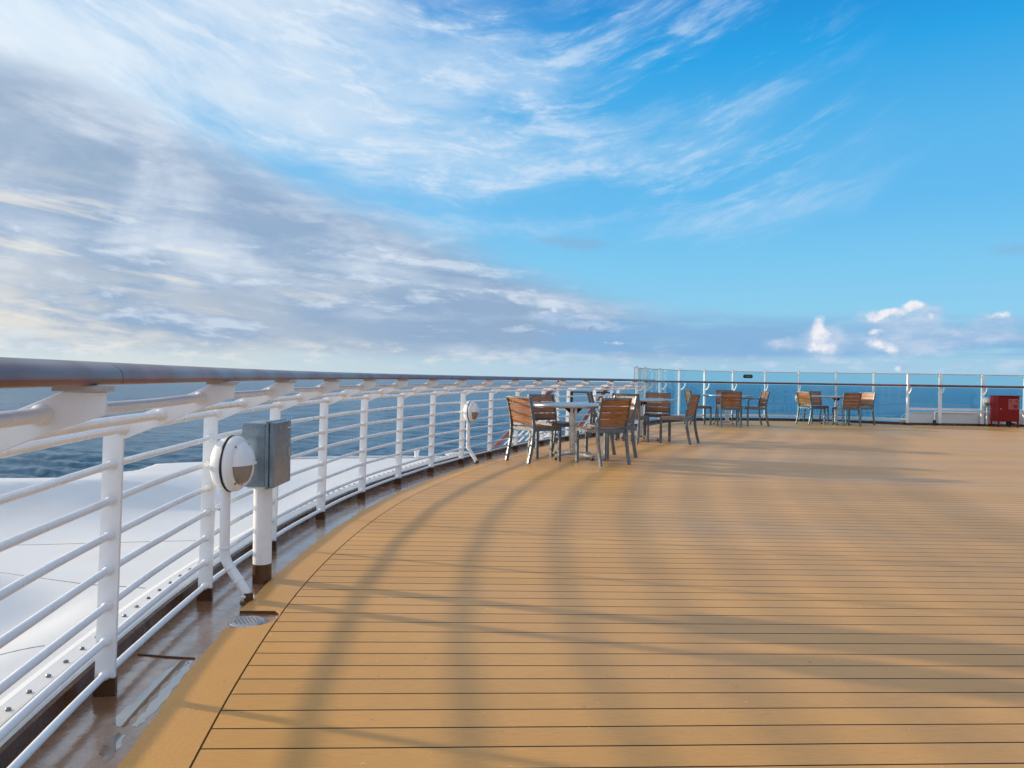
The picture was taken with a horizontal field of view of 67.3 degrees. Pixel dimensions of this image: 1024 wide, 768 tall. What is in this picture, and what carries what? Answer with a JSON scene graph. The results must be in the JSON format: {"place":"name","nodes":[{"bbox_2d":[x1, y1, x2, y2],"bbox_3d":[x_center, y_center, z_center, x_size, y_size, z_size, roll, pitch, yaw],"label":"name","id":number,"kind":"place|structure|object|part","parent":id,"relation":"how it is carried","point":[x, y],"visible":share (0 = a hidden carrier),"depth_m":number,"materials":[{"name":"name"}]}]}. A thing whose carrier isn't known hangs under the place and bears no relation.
{"place":"outdoors","nodes":[
{"label":"outdoors","id":0,"kind":"place"},
{"bbox_2d":[0,379,1022,477],"bbox_3d":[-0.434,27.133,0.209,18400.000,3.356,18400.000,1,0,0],"label":"sea","id":1,"kind":"structure","parent":0,"point":[73,457],"depth_m":597.95,"materials":[{"name":"liquid"}]},
{"bbox_2d":[0,0,1023,388],"label":"sky","id":2,"kind":"structure","parent":0,"point":[607,189],"materials":[{"name":"blue"}]},
{"bbox_2d":[191,421,1023,767],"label":"deck","id":3,"kind":"structure","parent":0,"point":[783,595],"depth_m":3.48,"materials":[{"name":"brown wood"}]},
{"bbox_2d":[505,395,561,463],"bbox_3d":[0.274,0.580,10.027,0.577,0.855,0.474,1,1,-39],"label":"patio chair","id":4,"kind":"object","parent":3,"relation":"on","point":[522,421],"visible":1,"depth_m":9.91,"materials":[{"name":"brown wood"}]},
{"bbox_2d":[526,394,577,456],"bbox_3d":[0.565,0.577,10.969,0.474,0.855,0.577,1,1,-37],"label":"patio chair","id":5,"kind":"object","parent":3,"relation":"on","point":[544,413],"visible":0.71,"depth_m":11.10,"materials":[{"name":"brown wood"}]},
{"bbox_2d":[528,402,618,460],"bbox_3d":[0.830,0.637,10.425,1.230,0.742,1.230,1,0,0],"label":"round table","id":6,"kind":"object","parent":3,"relation":"on","point":[573,409],"visible":0.84,"depth_m":10.40,"materials":[{"name":"metal"}]},
{"bbox_2d":[570,391,609,401],"bbox_3d":[1.818,0.632,18.005,0.922,0.906,0.050,1,0,0],"label":"black frame","id":7,"kind":"object","parent":3,"relation":"on","point":[571,394],"visible":0.43,"depth_m":17.98,"materials":[{"name":"metal"}]},
{"bbox_2d":[575,398,631,465],"bbox_3d":[1.177,0.595,9.877,0.474,0.855,0.577,1,1,-29],"label":"patio chair","id":8,"kind":"object","parent":3,"relation":"on","point":[616,421],"visible":1,"depth_m":9.71,"materials":[{"name":"brown wood"}]},
{"bbox_2d":[587,392,619,439],"bbox_3d":[1.649,0.571,13.934,0.577,0.855,0.474,1,0,13],"label":"patio chair","id":9,"kind":"object","parent":3,"relation":"on","point":[593,414],"visible":0.56,"depth_m":13.76,"materials":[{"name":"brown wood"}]},
{"bbox_2d":[584,395,638,459],"bbox_3d":[1.387,0.592,10.689,0.577,0.855,0.474,1,1,-34],"label":"patio chair","id":10,"kind":"object","parent":3,"relation":"on","point":[633,410],"visible":0.41,"depth_m":10.63,"materials":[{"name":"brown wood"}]},
{"bbox_2d":[612,393,648,444],"bbox_3d":[2.030,0.583,13.167,0.474,0.855,0.577,1,1,29],"label":"patio chair","id":11,"kind":"object","parent":3,"relation":"on","point":[638,417],"visible":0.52,"depth_m":12.91,"materials":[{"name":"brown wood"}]},
{"bbox_2d":[621,398,675,440],"bbox_3d":[2.300,0.634,13.805,1.230,0.742,1.230,1,0,-11],"label":"round table","id":12,"kind":"object","parent":3,"relation":"on","point":[643,401],"visible":0.67,"depth_m":13.77,"materials":[{"name":"metal"}]},
{"bbox_2d":[643,392,670,438],"bbox_3d":[2.701,0.586,14.297,0.474,0.855,0.577,1,0,13],"label":"patio chair","id":13,"kind":"object","parent":3,"relation":"on","point":[662,407],"visible":0.81,"depth_m":14.49,"materials":[{"name":"brown wood"}]},
{"bbox_2d":[659,394,700,444],"bbox_3d":[2.908,0.597,13.282,0.577,0.855,0.474,1,1,31],"label":"patio chair","id":14,"kind":"object","parent":3,"relation":"on","point":[690,412],"visible":1,"depth_m":13.19,"materials":[{"name":"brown wood"}]},
{"bbox_2d":[683,390,711,424],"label":"patio chair","id":15,"kind":"object","parent":3,"relation":"on","point":[686,392],"visible":0.59,"depth_m":18.86,"materials":[{"name":"brown wood"}]},
{"bbox_2d":[715,390,738,421],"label":"patio chair","id":16,"kind":"object","parent":3,"relation":"on","point":[718,400],"visible":0.31,"depth_m":20.29,"materials":[{"name":"brown wood"}]},
{"bbox_2d":[702,394,752,423],"bbox_3d":[5.360,0.642,19.155,1.230,0.742,1.230,1,0,-6],"label":"round table","id":17,"kind":"object","parent":3,"relation":"on","point":[726,411],"visible":0.67,"depth_m":19.13,"materials":[{"name":"metal"}]},
{"bbox_2d":[717,391,741,427],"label":"patio chair","id":18,"kind":"object","parent":3,"relation":"on","point":[729,400],"visible":1,"depth_m":18.07,"materials":[{"name":"brown wood"}]},
{"bbox_2d":[741,391,769,425],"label":"patio chair","id":19,"kind":"object","parent":3,"relation":"on","point":[763,399],"visible":0.97,"depth_m":18.75,"materials":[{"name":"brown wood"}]},
{"bbox_2d":[634,366,906,425],"bbox_3d":[6.250,0.308,20.156,8.418,1.362,2.686,1,0,-21],"label":"glass windscreen","id":20,"kind":"object","parent":3,"relation":"on","point":[659,381],"visible":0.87,"depth_m":21.07,"materials":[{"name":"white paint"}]},
{"bbox_2d":[795,395,803,420],"bbox_3d":[8.031,0.647,21.487,0.271,0.780,0.208,1,0,7],"label":"bulkhead lamp","id":21,"kind":"object","parent":20,"relation":"attached to","point":[797,401],"visible":0.3,"depth_m":21.47,"materials":[{"name":"white paint"}]},
{"bbox_2d":[796,391,825,424],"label":"patio chair","id":22,"kind":"object","parent":3,"relation":"on","point":[805,402],"visible":1,"depth_m":20.00,"materials":[{"name":"brown wood"}]},
{"bbox_2d":[803,391,828,422],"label":"patio chair","id":23,"kind":"object","parent":3,"relation":"on","point":[817,401],"visible":0.59,"depth_m":21.14,"materials":[{"name":"brown wood"}]},
{"bbox_2d":[811,395,861,424],"bbox_3d":[8.490,0.684,20.155,1.230,0.742,1.230,1,1,-29],"label":"round table","id":24,"kind":"object","parent":3,"relation":"on","point":[836,399],"visible":0.69,"depth_m":20.12,"materials":[{"name":"metal"}]},
{"bbox_2d":[832,392,861,425],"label":"patio chair","id":25,"kind":"object","parent":3,"relation":"on","point":[850,401],"visible":1,"depth_m":19.37,"materials":[{"name":"brown wood"}]},
{"bbox_2d":[845,392,875,424],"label":"patio chair","id":26,"kind":"object","parent":3,"relation":"on","point":[869,404],"visible":0.72,"depth_m":20.21,"materials":[{"name":"brown wood"}]},
{"bbox_2d":[990,395,1020,427],"bbox_3d":[12.926,0.713,20.166,0.580,0.826,0.401,1,0,0],"label":"red cabinet","id":27,"kind":"object","parent":3,"relation":"on","point":[1004,408],"visible":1,"depth_m":19.99,"materials":[{"name":"metal"}]},
{"bbox_3d":[12.921,0.653,19.982,0.515,0.630,0.033,1,0,0],"label":"door","id":28,"kind":"part","parent":27,"relation":"part of","materials":[{"name":"red paint"}]},
{"label":"deck underlay","id":29,"kind":"structure","parent":0,"visible":0},
{"bbox_2d":[0,418,905,767],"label":"kerb","id":30,"kind":"structure","parent":29,"relation":"on","point":[18,742],"depth_m":3.15,"materials":[{"name":"brown paint"}]},
{"bbox_2d":[0,451,468,746],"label":"hull fairing","id":31,"kind":"object","parent":30,"relation":"attached to","point":[19,561],"visible":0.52,"depth_m":4.65,"materials":[{"name":"metal"}]},
{"bbox_2d":[414,450,418,456],"bbox_3d":[-1.234,0.889,9.957,0.072,0.118,0.072,1,0,0],"label":"air vent","id":32,"kind":"object","parent":31,"relation":"on","point":[416,453],"visible":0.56,"depth_m":9.93,"materials":[{"name":"white metal"}]},
{"bbox_2d":[445,448,465,455],"bbox_3d":[-0.732,0.870,9.987,0.264,0.113,0.090,1,0,0],"label":"deck fitting","id":33,"kind":"object","parent":31,"relation":"attached to","point":[450,453],"visible":0.51,"depth_m":9.95,"materials":[{"name":"white paint"}]},
{"bbox_2d":[492,380,559,447],"bbox_3d":[0.309,1.175,16.759,1.563,2.530,0.090,1,0,-12],"label":"stair railing","id":34,"kind":"object","parent":30,"relation":"attached to","point":[504,436],"visible":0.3,"depth_m":16.76,"materials":[{"name":"white metal"}]},
{"bbox_2d":[577,385,612,432],"bbox_3d":[1.993,1.116,19.259,1.114,2.451,0.090,1,0,-6],"label":"stair railing","id":35,"kind":"object","parent":30,"relation":"attached to","point":[585,417],"visible":0.1,"depth_m":19.23,"materials":[{"name":"white metal"}]},
{"bbox_2d":[20,420,972,767],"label":"gutter","id":36,"kind":"object","parent":29,"relation":"on","point":[84,732],"visible":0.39,"depth_m":3.04,"materials":[{"name":"metal"}]},
{"bbox_2d":[98,733,125,761],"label":"puddle","id":37,"kind":"object","parent":36,"relation":"on","point":[110,746],"visible":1,"depth_m":2.23,"materials":[{"name":"grey liquid"}]},
{"bbox_2d":[113,659,188,726],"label":"puddle","id":38,"kind":"object","parent":36,"relation":"on","point":[126,714],"visible":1,"depth_m":2.57,"materials":[{"name":"grey liquid"}]},
{"bbox_2d":[131,660,192,726],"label":"puddle","id":39,"kind":"object","parent":36,"relation":"on","point":[158,701],"visible":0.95,"depth_m":2.58,"materials":[{"name":"grey liquid"}]},
{"bbox_2d":[137,653,194,658],"bbox_3d":[-1.325,1.043,2.943,0.235,0.008,0.011,1,0,8],"label":"gutter seam","id":40,"kind":"object","parent":36,"relation":"on","point":[166,656],"visible":1,"depth_m":2.94,"materials":[{"name":"brown paint"}]},
{"bbox_2d":[210,435,256,604],"bbox_3d":[-1.337,0.644,3.686,0.215,0.798,0.261,1,0,-21],"label":"bulkhead lamp","id":41,"kind":"object","parent":36,"relation":"on","point":[233,461],"visible":0.99,"depth_m":3.64,"materials":[{"name":"white paint"}]},
{"bbox_2d":[228,615,264,627],"bbox_3d":[-1.165,1.050,3.377,0.156,0.024,0.156,1,0,0],"label":"deck drain","id":42,"kind":"object","parent":36,"relation":"in","point":[245,621],"visible":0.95,"depth_m":3.36,"materials":[{"name":"metal"}]},
{"bbox_2d":[242,418,290,584],"bbox_3d":[-1.294,0.613,4.055,0.174,0.848,0.312,1,0,0],"label":"electrical box","id":43,"kind":"object","parent":36,"relation":"on","point":[269,441],"visible":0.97,"depth_m":3.98,"materials":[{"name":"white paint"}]},
{"bbox_2d":[269,419,290,487],"bbox_3d":[-1.218,0.362,4.053,0.032,0.335,0.300,1,0,0],"label":"door","id":44,"kind":"structure","parent":43,"relation":"in","point":[280,431],"depth_m":4.00,"materials":[{"name":"metal"}]},
{"bbox_2d":[116,421,996,767],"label":"margin board","id":45,"kind":"object","parent":29,"relation":"on","point":[176,731],"visible":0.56,"depth_m":2.86,"materials":[{"name":"brown wood"}]},
{"bbox_2d":[239,611,278,615],"bbox_3d":[2.438,1.052,9.382,5.871,0.020,26.771,1,0,24],"label":"margin board edge","id":46,"kind":"object","parent":45,"relation":"on","point":[259,612],"visible":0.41,"depth_m":3.50,"materials":[{"name":"brown paint"}]},
{"bbox_2d":[0,357,655,767],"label":"deck railing","id":47,"kind":"object","parent":45,"relation":"on","point":[66,417],"visible":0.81,"depth_m":2.59,"materials":[{"name":"white metal"}]},
{"bbox_2d":[463,401,479,463],"bbox_3d":[-0.515,0.611,9.689,0.215,0.798,0.261,1,0,-9],"label":"bulkhead lamp","id":48,"kind":"object","parent":47,"relation":"attached to","point":[471,411],"visible":0.96,"depth_m":9.63,"materials":[{"name":"white paint"}]},
{"bbox_2d":[898,422,1022,426],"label":"kerb","id":49,"kind":"structure","parent":29,"relation":"on","point":[956,424],"depth_m":20.60,"materials":[{"name":"brown paint"}]},
{"bbox_2d":[900,373,1023,426],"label":"glass gate screen","id":50,"kind":"object","parent":49,"relation":"on","point":[941,417],"visible":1,"depth_m":20.59,"materials":[{"name":"white paint"}]},
{"bbox_2d":[981,397,989,425],"bbox_3d":[12.611,0.735,20.427,0.271,0.768,0.173,1,0,-12],"label":"bulkhead lamp","id":51,"kind":"object","parent":50,"relation":"attached to","point":[985,401],"visible":0.99,"depth_m":20.41,"materials":[{"name":"white metal"}]}
]}

